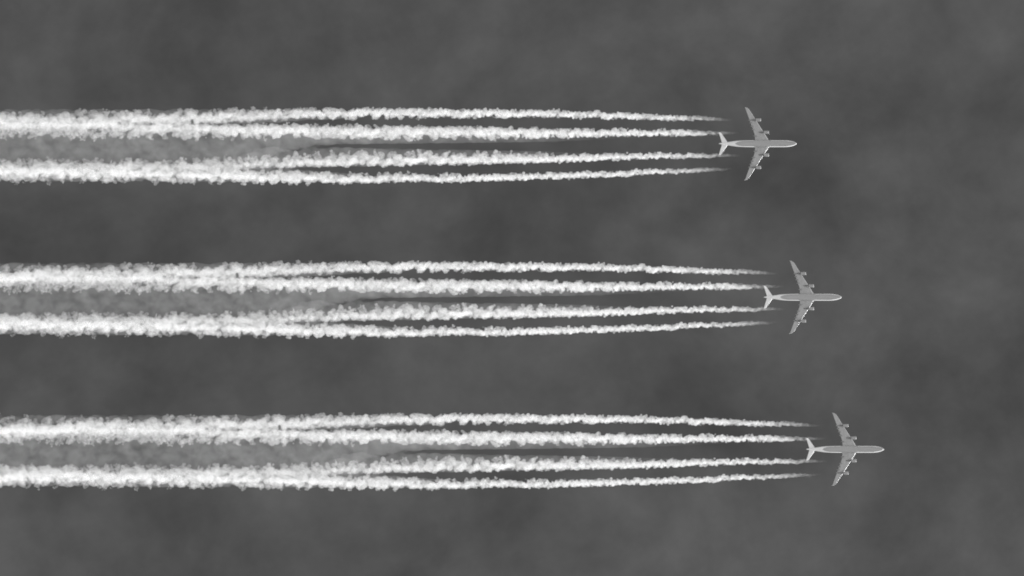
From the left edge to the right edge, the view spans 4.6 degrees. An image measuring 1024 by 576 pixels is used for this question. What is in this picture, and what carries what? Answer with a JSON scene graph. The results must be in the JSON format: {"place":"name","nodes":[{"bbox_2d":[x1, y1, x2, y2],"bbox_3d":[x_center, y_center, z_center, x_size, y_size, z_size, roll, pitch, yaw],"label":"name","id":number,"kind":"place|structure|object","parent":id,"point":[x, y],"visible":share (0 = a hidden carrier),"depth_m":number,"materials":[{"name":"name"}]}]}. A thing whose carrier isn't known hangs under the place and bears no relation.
{"place":"outdoors","nodes":[
{"label":"outdoors","id":0,"kind":"place"},
{"bbox_2d":[0,0,1023,575],"label":"sky","id":1,"kind":"structure","parent":0,"point":[287,287],"materials":[{"name":"grey"}]},
{"bbox_2d":[719,107,796,179],"bbox_3d":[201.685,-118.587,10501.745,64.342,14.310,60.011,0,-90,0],"label":"airliner","id":2,"kind":"object","parent":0,"point":[761,143],"visible":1,"depth_m":10497.25,"materials":[{"name":"white paint"}]},
{"bbox_2d":[764,261,841,333],"bbox_3d":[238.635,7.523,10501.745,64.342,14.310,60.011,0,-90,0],"label":"airliner","id":3,"kind":"object","parent":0,"point":[806,297],"visible":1,"depth_m":10497.32,"materials":[{"name":"grey paint"}]},
{"bbox_2d":[806,413,883,485],"bbox_3d":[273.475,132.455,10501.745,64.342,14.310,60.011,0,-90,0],"label":"airliner","id":4,"kind":"object","parent":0,"point":[849,449],"visible":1,"depth_m":10497.31,"materials":[{"name":"grey paint"}]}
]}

